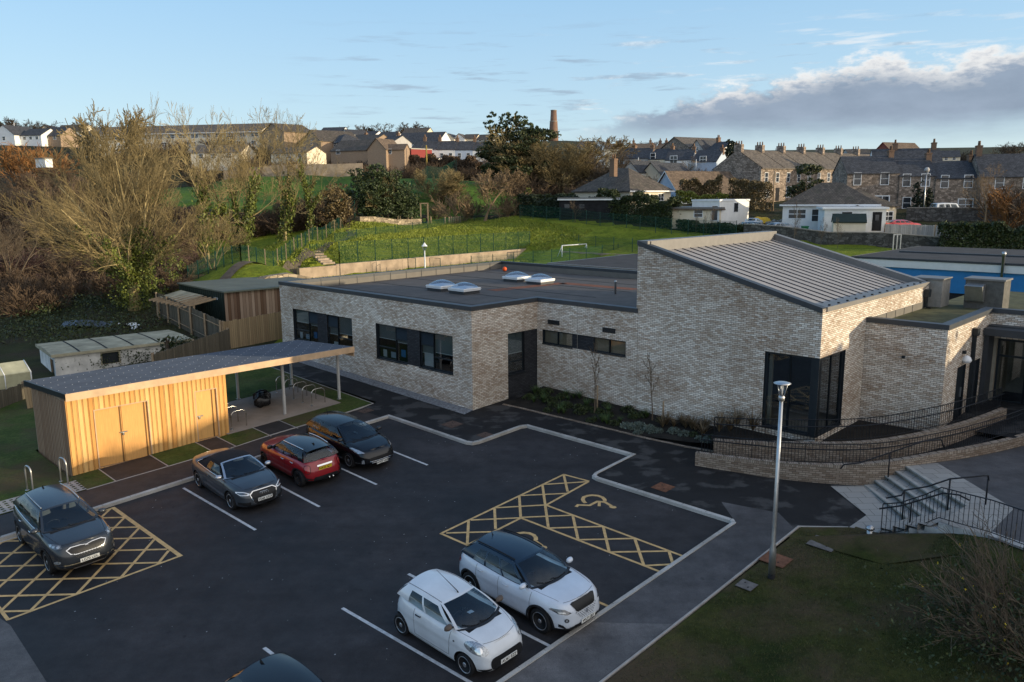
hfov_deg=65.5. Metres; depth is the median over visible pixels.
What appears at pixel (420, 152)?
house
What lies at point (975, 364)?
door
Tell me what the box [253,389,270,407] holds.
bag bundle
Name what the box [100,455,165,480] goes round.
path
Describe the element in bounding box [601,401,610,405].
bed plant
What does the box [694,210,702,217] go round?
window
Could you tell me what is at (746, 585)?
manhole cover
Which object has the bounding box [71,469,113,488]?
lawn
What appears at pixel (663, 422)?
bed plant
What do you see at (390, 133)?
house
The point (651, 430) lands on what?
bed plant
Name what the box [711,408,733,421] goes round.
bed plant
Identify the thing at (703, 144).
house
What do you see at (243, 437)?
lawn
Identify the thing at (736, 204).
window
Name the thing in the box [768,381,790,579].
lamp post
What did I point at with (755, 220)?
parked car
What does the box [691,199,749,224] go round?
extension
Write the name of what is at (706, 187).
hedge
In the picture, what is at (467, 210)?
bush
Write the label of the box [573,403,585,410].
bed plant
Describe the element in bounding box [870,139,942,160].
house
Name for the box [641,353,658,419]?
young tree
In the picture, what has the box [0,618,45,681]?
old road
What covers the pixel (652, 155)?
window
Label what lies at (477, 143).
house
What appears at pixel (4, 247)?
bare tree
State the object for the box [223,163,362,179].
garden wall
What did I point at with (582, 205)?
door
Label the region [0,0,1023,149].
sky
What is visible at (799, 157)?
terraced house
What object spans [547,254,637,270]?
school annexe
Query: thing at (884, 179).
window
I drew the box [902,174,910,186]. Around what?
window
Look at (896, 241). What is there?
frame posts
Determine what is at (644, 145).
house
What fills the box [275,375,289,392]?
cycle stand
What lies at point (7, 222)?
winter wood
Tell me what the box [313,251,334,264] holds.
bank steps
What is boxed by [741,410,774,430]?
bed plant
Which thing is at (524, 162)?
bare tree
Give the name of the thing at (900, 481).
steps
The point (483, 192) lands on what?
bare tree
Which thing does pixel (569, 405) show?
bed plant
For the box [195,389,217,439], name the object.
door
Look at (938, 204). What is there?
van
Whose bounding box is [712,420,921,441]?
bed
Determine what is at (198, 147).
house
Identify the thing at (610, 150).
house
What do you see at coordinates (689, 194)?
hedge
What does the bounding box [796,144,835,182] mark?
terraced house
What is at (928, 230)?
timber fence
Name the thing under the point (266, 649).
bay marking
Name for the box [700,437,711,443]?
bed plant
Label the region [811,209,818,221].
window
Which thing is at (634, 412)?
bed plant
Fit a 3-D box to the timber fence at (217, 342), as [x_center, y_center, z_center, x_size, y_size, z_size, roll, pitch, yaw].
[-17.295,0.990,43.439,0.188,2.300,7.148,2,11,11]
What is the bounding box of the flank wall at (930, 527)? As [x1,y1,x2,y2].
[879,509,1023,549]
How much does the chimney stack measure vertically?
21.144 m
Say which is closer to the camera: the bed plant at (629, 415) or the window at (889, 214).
the bed plant at (629, 415)
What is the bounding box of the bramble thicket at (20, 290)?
[0,236,218,316]
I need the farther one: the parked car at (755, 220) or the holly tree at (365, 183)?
the holly tree at (365, 183)
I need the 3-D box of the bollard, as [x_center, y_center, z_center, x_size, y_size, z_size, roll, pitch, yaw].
[10.935,5.877,24.347,0.260,0.530,0.254,0,10,0]
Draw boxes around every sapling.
[708,207,715,226]
[792,202,800,234]
[818,219,827,246]
[836,220,844,247]
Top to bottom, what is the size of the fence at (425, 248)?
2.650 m
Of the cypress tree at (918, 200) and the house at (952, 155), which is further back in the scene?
the house at (952, 155)
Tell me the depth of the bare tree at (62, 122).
292.34 m
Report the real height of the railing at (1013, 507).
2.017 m
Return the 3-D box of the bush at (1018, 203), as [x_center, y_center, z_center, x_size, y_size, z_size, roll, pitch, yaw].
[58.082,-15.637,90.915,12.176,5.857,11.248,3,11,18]
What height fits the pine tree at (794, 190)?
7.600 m
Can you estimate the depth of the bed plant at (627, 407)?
35.59 m
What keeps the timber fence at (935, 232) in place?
on the ground at (608, 233)
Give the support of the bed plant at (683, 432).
on the planting bed at (539, 405)
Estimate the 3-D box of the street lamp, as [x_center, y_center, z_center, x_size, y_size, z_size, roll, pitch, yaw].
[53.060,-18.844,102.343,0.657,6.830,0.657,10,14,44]
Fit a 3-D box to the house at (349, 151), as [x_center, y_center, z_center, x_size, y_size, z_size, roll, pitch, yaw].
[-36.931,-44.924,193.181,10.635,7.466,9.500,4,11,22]
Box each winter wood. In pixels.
[0,173,184,254]
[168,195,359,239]
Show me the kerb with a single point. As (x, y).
(730, 521)
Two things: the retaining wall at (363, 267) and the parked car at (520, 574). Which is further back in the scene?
the retaining wall at (363, 267)
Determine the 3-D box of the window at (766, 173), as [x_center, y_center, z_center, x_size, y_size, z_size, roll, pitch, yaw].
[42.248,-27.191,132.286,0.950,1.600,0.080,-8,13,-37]
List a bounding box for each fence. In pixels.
[0,381,24,407]
[151,328,230,361]
[155,292,221,337]
[170,274,205,283]
[187,244,241,279]
[221,311,282,348]
[242,218,342,265]
[334,210,501,242]
[338,231,529,263]
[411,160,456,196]
[471,245,621,263]
[520,205,736,235]
[574,235,649,251]
[884,224,934,235]
[934,225,957,237]
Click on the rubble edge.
(285, 274)
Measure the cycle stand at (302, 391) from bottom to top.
0.854 m
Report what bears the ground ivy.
on the ground at (608, 233)
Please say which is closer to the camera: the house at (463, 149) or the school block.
the house at (463, 149)
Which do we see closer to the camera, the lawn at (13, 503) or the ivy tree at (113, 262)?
the lawn at (13, 503)
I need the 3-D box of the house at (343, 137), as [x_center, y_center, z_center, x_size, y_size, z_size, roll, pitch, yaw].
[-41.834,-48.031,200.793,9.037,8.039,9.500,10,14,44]
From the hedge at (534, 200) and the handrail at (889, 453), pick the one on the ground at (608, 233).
the hedge at (534, 200)
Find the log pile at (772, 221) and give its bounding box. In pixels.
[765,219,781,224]
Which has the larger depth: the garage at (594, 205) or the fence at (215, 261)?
the garage at (594, 205)
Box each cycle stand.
[230,409,246,429]
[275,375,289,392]
[293,381,306,398]
[302,384,315,402]
[311,387,325,405]
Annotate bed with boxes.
[504,386,716,443]
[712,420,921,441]
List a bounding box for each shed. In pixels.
[177,277,302,321]
[831,214,866,231]
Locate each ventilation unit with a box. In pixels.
[914,275,952,307]
[963,276,1012,308]
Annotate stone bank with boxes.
[356,216,421,224]
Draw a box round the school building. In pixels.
[278,231,1023,441]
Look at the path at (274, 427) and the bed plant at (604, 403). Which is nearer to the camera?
the path at (274, 427)
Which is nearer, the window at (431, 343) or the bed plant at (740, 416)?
the bed plant at (740, 416)
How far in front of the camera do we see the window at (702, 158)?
160.45 m
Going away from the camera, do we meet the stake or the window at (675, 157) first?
the stake
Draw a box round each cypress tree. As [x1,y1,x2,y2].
[908,180,926,206]
[921,188,934,206]
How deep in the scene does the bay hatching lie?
24.56 m
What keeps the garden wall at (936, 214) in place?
on the ground at (608, 233)
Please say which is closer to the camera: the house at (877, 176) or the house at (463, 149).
the house at (877, 176)
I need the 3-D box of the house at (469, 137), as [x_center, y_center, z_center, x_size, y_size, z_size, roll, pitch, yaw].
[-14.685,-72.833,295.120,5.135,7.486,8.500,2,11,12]
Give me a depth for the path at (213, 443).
33.04 m
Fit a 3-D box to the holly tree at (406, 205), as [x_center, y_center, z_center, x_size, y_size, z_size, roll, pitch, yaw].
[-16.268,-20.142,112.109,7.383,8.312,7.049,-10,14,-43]
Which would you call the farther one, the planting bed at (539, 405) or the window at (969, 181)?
the window at (969, 181)
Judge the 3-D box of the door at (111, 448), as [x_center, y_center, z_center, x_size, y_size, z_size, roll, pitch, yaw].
[-15.558,3.684,30.813,0.040,2.245,0.966,9,14,43]
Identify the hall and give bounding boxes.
[660,137,721,148]
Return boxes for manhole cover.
[358,408,373,412]
[440,420,461,427]
[477,432,493,437]
[651,482,674,491]
[736,579,757,590]
[759,551,792,567]
[806,535,832,551]
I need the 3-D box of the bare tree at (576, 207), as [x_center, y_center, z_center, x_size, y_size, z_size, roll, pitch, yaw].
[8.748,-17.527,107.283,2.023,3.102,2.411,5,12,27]
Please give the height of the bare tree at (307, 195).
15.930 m
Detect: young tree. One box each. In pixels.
[589,347,599,412]
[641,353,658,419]
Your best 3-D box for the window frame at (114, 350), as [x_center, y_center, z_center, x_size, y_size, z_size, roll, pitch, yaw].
[-22.818,0.935,45.277,1.040,0.780,0.050,-9,13,-39]
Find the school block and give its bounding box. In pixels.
[80,123,269,153]
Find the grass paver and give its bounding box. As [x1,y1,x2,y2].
[0,480,85,513]
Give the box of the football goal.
[557,244,586,256]
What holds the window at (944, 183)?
in the house at (951, 177)
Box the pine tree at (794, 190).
[783,163,824,196]
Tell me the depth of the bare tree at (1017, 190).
94.80 m
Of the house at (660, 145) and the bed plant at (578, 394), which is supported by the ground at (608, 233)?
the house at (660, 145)
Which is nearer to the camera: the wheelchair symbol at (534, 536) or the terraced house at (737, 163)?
the wheelchair symbol at (534, 536)
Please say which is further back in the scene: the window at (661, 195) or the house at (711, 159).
the house at (711, 159)
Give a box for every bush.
[0,141,65,182]
[0,142,80,175]
[152,138,185,156]
[157,335,175,352]
[198,129,244,144]
[312,183,354,228]
[422,203,442,218]
[428,184,463,206]
[430,191,477,220]
[454,196,489,217]
[480,196,526,217]
[491,192,535,216]
[962,185,1023,226]
[977,182,1023,227]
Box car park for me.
[0,418,728,681]
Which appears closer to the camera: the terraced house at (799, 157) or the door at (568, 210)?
the door at (568, 210)
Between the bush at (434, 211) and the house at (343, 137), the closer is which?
the bush at (434, 211)
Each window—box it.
[102,352,117,362]
[294,309,317,341]
[327,314,352,344]
[376,323,407,364]
[419,331,453,375]
[508,331,525,375]
[542,329,572,348]
[592,337,625,357]
[650,153,655,158]
[658,193,663,200]
[670,155,677,162]
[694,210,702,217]
[699,156,706,162]
[711,205,717,220]
[733,202,738,212]
[762,351,820,437]
[765,172,767,181]
[787,208,806,219]
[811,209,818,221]
[815,350,843,437]
[841,211,852,213]
[853,172,861,184]
[875,195,889,200]
[880,174,889,184]
[886,211,893,220]
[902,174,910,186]
[902,197,910,208]
[920,173,930,186]
[940,175,949,187]
[958,198,973,206]
[963,175,972,187]
[994,178,1004,188]
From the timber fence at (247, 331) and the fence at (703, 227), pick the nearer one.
the timber fence at (247, 331)
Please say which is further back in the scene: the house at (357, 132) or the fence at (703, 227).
the house at (357, 132)
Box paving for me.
[831,486,900,532]
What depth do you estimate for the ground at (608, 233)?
98.29 m
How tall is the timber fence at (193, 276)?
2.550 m
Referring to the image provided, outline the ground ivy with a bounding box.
[0,271,178,345]
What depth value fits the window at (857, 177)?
110.61 m
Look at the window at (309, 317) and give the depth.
46.15 m
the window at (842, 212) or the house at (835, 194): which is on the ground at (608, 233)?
the house at (835, 194)
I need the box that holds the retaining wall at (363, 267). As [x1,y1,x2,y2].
[297,249,624,277]
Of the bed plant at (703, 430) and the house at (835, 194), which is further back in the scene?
the house at (835, 194)
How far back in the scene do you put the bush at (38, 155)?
199.76 m
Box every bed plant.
[521,393,534,399]
[533,389,547,396]
[538,393,550,399]
[542,396,554,403]
[543,387,552,393]
[543,407,552,412]
[546,401,557,406]
[555,393,566,399]
[560,401,572,407]
[573,389,583,398]
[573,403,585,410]
[573,407,587,414]
[581,397,592,405]
[585,417,595,422]
[599,410,613,417]
[600,414,609,423]
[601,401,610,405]
[603,403,613,410]
[608,419,620,425]
[619,422,631,428]
[620,405,635,412]
[625,422,637,429]
[627,413,637,419]
[628,411,642,418]
[633,429,641,434]
[634,421,644,428]
[636,411,647,418]
[640,407,650,417]
[641,424,657,431]
[646,428,656,433]
[650,414,672,426]
[653,428,663,433]
[656,409,678,424]
[668,427,679,433]
[669,416,678,426]
[673,409,685,423]
[677,414,689,424]
[678,413,698,428]
[678,429,689,436]
[680,416,702,429]
[689,431,698,436]
[692,418,712,434]
[696,417,715,427]
[698,413,713,425]
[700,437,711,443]
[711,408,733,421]
[711,413,726,431]
[717,409,742,431]
[722,403,748,424]
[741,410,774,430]
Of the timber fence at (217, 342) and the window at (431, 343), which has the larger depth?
the timber fence at (217, 342)
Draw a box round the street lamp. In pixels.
[923,167,929,206]
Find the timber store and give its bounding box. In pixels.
[23,340,354,481]
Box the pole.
[771,171,777,210]
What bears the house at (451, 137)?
on the ground at (608, 233)
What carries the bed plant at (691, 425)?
on the planting bed at (539, 405)
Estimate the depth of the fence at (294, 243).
79.17 m
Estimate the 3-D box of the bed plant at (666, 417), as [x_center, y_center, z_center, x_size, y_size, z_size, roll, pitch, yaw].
[6.429,3.212,33.931,1.286,0.744,1.303,-8,13,-34]
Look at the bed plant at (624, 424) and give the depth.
33.98 m
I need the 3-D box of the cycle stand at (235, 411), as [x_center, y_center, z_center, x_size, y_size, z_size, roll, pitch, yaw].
[-11.965,3.434,34.877,0.140,0.854,0.840,9,14,43]
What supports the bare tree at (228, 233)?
on the ground at (608, 233)
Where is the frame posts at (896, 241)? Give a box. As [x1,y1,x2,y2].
[892,234,901,249]
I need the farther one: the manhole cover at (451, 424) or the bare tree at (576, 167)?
the bare tree at (576, 167)
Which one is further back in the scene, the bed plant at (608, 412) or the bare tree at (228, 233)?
the bare tree at (228, 233)
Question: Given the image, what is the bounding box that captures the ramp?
[780,391,1023,462]
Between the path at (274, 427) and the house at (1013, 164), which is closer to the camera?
the path at (274, 427)
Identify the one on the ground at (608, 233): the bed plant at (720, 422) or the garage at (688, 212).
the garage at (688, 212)
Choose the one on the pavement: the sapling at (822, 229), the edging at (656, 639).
the edging at (656, 639)
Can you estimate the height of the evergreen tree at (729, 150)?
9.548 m
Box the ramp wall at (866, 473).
[695,433,1023,484]
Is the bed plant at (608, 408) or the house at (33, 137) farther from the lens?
the house at (33, 137)
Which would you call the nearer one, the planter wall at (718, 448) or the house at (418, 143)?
the planter wall at (718, 448)
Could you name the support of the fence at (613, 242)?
on the ground at (608, 233)
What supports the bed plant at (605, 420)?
on the planting bed at (539, 405)
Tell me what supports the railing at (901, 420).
on the bed at (843, 431)
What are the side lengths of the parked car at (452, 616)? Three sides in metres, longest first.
3.468 x 1.902 x 1.697 m
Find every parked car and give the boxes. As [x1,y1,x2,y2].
[13,483,114,573]
[191,448,281,509]
[224,651,324,681]
[260,433,340,486]
[306,409,393,467]
[394,568,521,675]
[459,528,599,633]
[744,218,762,223]
[767,222,798,227]
[885,219,920,229]
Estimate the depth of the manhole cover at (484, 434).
33.61 m
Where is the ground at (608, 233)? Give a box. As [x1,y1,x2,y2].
[0,141,1023,680]
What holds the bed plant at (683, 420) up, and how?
on the planting bed at (539, 405)
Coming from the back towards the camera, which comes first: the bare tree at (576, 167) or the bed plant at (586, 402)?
the bare tree at (576, 167)
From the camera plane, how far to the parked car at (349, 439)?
31.02 m
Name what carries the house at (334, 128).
on the ground at (608, 233)
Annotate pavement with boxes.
[6,339,865,549]
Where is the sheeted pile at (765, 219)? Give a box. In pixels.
[752,217,770,222]
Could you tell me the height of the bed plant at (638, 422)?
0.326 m
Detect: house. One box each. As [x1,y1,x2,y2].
[0,124,30,145]
[20,128,52,145]
[34,158,52,167]
[47,127,77,146]
[60,124,91,147]
[190,144,255,170]
[260,123,308,155]
[269,146,326,164]
[303,130,356,163]
[322,127,346,130]
[330,139,373,164]
[333,134,360,147]
[343,129,368,134]
[356,134,386,139]
[366,138,396,171]
[367,131,380,134]
[380,131,400,135]
[385,131,412,147]
[388,144,410,173]
[401,132,450,145]
[402,127,432,132]
[410,148,431,157]
[412,134,426,147]
[421,135,441,156]
[437,135,458,158]
[448,133,455,140]
[454,133,465,140]
[455,135,476,159]
[464,134,478,140]
[473,141,485,162]
[476,134,495,140]
[571,154,674,212]
[577,141,592,154]
[594,138,607,168]
[605,140,623,167]
[618,143,637,162]
[624,143,654,162]
[625,160,659,175]
[629,138,656,148]
[644,162,688,180]
[648,143,674,161]
[657,138,667,148]
[658,171,741,203]
[665,144,696,170]
[690,139,715,151]
[691,149,717,170]
[697,145,726,170]
[706,135,734,149]
[712,141,784,201]
[749,142,803,200]
[772,143,825,186]
[779,182,880,229]
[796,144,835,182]
[815,145,840,162]
[830,145,856,163]
[831,146,900,208]
[843,149,869,153]
[851,146,869,155]
[855,190,900,221]
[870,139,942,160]
[876,142,918,148]
[894,148,936,208]
[931,150,977,206]
[941,150,960,160]
[971,141,1023,212]
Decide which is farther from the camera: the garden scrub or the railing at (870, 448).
the garden scrub
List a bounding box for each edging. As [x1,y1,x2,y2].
[86,367,847,681]
[502,404,712,451]
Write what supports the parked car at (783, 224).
on the ground at (608, 233)
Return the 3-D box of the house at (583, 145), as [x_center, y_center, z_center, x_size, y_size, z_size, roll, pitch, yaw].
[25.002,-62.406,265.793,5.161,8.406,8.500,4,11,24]
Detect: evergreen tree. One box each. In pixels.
[474,111,561,176]
[725,139,737,156]
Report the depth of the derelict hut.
45.67 m
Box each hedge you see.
[409,153,482,172]
[516,193,600,217]
[536,192,574,209]
[597,187,682,228]
[675,190,747,203]
[675,219,743,233]
[678,174,722,203]
[728,177,772,210]
[936,219,1023,249]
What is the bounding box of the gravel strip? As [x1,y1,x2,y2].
[300,360,471,413]
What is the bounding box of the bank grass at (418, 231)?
[198,216,591,277]
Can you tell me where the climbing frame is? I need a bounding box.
[420,203,428,222]
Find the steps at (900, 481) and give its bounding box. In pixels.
[864,466,968,518]
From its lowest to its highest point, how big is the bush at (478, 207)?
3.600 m
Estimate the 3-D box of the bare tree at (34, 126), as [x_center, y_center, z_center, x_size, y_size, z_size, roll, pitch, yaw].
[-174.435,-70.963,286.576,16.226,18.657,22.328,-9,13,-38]
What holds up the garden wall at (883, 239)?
on the ground at (608, 233)
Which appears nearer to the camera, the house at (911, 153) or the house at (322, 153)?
the house at (911, 153)
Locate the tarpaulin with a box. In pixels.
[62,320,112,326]
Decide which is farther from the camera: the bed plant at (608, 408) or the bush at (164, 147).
the bush at (164, 147)
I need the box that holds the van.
[930,203,958,206]
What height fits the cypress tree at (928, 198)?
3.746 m
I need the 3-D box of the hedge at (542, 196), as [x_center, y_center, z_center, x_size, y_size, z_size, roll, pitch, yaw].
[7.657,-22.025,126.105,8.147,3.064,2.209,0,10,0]
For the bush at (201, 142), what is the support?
on the ground at (608, 233)
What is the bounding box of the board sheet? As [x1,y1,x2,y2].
[24,387,32,408]
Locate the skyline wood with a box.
[602,148,1015,169]
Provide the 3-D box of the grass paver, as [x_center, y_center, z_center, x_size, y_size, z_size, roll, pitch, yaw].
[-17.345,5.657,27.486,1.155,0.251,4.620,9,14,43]
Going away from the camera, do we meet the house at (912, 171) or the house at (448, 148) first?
the house at (912, 171)
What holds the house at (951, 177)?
on the ground at (608, 233)
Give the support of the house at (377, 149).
on the ground at (608, 233)
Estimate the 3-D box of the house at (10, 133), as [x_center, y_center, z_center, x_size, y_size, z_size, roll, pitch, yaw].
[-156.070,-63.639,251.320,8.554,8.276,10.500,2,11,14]
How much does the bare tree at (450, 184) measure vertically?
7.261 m
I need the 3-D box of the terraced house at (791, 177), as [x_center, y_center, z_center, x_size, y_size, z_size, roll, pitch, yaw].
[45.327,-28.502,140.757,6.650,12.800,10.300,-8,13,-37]
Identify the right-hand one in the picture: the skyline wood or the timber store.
the skyline wood
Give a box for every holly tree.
[345,163,400,219]
[376,169,423,218]
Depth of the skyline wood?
294.73 m
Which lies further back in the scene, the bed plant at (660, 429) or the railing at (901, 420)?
the bed plant at (660, 429)
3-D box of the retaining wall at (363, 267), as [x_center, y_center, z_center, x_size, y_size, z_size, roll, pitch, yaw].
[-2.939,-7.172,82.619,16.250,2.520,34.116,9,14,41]
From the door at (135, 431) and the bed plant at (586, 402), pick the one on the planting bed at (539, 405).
the bed plant at (586, 402)
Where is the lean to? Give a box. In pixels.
[148,290,215,319]
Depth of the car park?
23.60 m
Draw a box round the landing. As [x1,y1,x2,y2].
[910,463,1012,534]
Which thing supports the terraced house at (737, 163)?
on the ground at (608, 233)
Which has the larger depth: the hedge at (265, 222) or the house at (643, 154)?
the house at (643, 154)
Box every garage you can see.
[557,197,626,220]
[670,205,724,228]
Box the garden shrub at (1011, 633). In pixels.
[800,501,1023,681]
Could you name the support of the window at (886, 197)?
in the house at (877, 176)
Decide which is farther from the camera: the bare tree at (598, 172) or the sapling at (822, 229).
the bare tree at (598, 172)
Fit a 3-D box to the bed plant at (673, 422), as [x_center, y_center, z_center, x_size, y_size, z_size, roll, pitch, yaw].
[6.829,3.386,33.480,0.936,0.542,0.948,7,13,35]
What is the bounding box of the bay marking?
[0,451,549,681]
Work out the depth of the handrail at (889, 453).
27.72 m
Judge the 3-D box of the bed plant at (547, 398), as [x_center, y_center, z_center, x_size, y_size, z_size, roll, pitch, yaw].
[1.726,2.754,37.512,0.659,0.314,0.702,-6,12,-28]
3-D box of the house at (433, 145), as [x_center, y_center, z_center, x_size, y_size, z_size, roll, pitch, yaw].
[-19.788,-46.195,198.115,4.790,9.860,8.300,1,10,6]
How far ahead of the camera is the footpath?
75.89 m
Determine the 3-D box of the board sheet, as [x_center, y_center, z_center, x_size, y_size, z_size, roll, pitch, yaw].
[-22.893,2.821,38.342,0.031,1.300,0.900,-7,3,45]
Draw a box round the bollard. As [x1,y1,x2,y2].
[865,525,874,533]
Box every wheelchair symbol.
[516,532,546,547]
[575,494,615,507]
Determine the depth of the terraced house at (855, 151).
156.85 m
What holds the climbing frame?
on the ground at (608, 233)
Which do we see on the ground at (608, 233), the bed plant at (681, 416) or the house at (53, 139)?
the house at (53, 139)
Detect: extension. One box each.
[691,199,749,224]
[816,206,889,231]
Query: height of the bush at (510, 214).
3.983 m
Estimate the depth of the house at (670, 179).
129.75 m
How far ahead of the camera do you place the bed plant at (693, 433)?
32.35 m
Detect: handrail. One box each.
[840,439,944,480]
[879,492,969,522]
[886,475,989,519]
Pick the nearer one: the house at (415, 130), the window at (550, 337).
the window at (550, 337)
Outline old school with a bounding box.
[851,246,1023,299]
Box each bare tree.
[0,116,45,128]
[0,168,60,230]
[0,202,70,276]
[14,180,111,264]
[32,120,94,128]
[56,99,156,245]
[98,92,178,241]
[152,102,243,260]
[162,203,253,269]
[178,98,286,252]
[252,108,320,243]
[270,114,346,236]
[347,125,371,131]
[365,169,395,217]
[367,121,426,133]
[410,167,470,210]
[471,167,532,220]
[492,133,592,193]
[528,140,595,193]
[557,135,640,186]
[564,146,632,187]
[569,199,585,221]
[682,156,704,170]
[956,161,1007,221]
[992,141,1023,153]
[992,178,1023,222]
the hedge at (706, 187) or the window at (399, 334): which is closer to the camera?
the window at (399, 334)
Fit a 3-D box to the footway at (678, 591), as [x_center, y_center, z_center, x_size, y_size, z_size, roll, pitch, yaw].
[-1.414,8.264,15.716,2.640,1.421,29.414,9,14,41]
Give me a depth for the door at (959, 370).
32.77 m
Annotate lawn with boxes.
[0,370,291,500]
[0,482,83,514]
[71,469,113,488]
[151,442,209,464]
[220,428,267,445]
[251,367,370,426]
[606,527,1023,681]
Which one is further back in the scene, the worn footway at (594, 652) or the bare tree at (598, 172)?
the bare tree at (598, 172)
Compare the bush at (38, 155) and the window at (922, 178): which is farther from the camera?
the bush at (38, 155)
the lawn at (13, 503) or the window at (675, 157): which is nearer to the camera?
the lawn at (13, 503)
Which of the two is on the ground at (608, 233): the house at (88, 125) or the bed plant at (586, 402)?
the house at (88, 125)
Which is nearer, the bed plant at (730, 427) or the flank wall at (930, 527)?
the flank wall at (930, 527)
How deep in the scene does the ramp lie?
31.91 m
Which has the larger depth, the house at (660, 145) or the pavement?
the house at (660, 145)
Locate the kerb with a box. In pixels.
[0,415,735,681]
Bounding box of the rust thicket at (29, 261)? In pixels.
[0,203,212,279]
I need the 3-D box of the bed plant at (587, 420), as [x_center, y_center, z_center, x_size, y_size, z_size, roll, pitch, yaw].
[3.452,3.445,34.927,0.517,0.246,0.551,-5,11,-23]
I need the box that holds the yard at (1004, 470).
[936,446,1023,548]
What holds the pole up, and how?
on the ground at (608, 233)
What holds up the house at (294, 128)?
on the ground at (608, 233)
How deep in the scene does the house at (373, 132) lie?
292.11 m
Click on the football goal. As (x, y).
(570, 245)
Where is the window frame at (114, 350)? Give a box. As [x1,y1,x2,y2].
[100,350,120,365]
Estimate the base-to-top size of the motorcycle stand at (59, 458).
1.030 m
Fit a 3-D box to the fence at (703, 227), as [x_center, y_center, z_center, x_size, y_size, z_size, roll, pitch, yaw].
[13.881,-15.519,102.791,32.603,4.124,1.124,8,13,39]
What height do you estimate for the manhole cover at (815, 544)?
0.063 m
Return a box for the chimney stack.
[549,110,557,140]
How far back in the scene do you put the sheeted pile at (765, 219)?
103.22 m
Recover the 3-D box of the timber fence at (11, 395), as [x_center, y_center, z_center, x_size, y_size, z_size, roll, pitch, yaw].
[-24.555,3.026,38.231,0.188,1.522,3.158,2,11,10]
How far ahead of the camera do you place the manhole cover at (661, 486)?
28.13 m
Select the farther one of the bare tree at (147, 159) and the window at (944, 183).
the window at (944, 183)
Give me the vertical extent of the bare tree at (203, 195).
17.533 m
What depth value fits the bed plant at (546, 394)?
37.84 m
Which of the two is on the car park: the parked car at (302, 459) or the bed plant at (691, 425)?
the parked car at (302, 459)
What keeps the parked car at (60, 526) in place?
on the car park
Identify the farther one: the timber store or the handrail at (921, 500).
the timber store
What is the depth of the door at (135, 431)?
31.48 m
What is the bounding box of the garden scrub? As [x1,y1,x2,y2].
[0,139,706,196]
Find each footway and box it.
[505,622,670,681]
[506,502,793,681]
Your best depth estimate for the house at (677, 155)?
167.03 m
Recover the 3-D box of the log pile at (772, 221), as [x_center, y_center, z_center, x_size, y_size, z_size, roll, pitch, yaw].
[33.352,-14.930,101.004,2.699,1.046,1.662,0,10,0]
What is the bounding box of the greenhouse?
[0,360,31,390]
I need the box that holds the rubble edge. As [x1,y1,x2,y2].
[258,272,311,278]
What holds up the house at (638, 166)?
on the ground at (608, 233)
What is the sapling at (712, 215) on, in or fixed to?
on the ground at (608, 233)
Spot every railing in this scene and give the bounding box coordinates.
[701,409,1023,462]
[713,387,1003,441]
[880,487,1023,551]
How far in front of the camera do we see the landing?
24.78 m
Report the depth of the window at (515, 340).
38.68 m
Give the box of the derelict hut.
[35,330,200,375]
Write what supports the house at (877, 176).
on the ground at (608, 233)
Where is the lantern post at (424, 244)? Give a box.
[422,243,426,267]
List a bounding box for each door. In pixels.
[95,406,125,466]
[120,402,150,460]
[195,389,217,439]
[561,202,572,215]
[575,202,587,215]
[775,188,779,200]
[872,212,881,230]
[953,365,963,418]
[971,359,977,403]
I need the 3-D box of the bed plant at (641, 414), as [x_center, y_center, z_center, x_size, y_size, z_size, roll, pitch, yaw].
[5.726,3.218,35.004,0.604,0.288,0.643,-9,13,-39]
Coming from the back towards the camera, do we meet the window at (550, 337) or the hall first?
the hall
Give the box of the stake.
[596,385,597,411]
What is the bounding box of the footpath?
[220,220,355,278]
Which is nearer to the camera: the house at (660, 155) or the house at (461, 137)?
the house at (660, 155)
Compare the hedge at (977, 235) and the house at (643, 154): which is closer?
the hedge at (977, 235)
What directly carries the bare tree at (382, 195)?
on the ground at (608, 233)
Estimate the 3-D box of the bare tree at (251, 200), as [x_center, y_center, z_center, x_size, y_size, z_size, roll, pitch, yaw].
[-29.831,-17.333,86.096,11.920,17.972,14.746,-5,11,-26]
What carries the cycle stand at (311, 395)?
on the store floor
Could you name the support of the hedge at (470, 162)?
on the ground at (608, 233)
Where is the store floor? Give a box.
[226,386,340,433]
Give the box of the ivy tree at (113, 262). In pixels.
[0,107,213,312]
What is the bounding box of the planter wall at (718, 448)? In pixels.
[713,407,1006,461]
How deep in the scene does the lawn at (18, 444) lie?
33.41 m
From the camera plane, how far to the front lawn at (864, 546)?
19.88 m
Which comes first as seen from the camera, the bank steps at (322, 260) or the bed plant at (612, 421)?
the bed plant at (612, 421)
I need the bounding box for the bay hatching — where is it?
[0,474,681,620]
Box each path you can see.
[0,409,379,535]
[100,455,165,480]
[197,437,233,449]
[255,421,293,434]
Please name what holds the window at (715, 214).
in the garage at (688, 212)
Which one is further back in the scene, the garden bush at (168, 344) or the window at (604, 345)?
the garden bush at (168, 344)
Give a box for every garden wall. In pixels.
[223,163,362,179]
[744,223,938,248]
[906,207,1000,221]

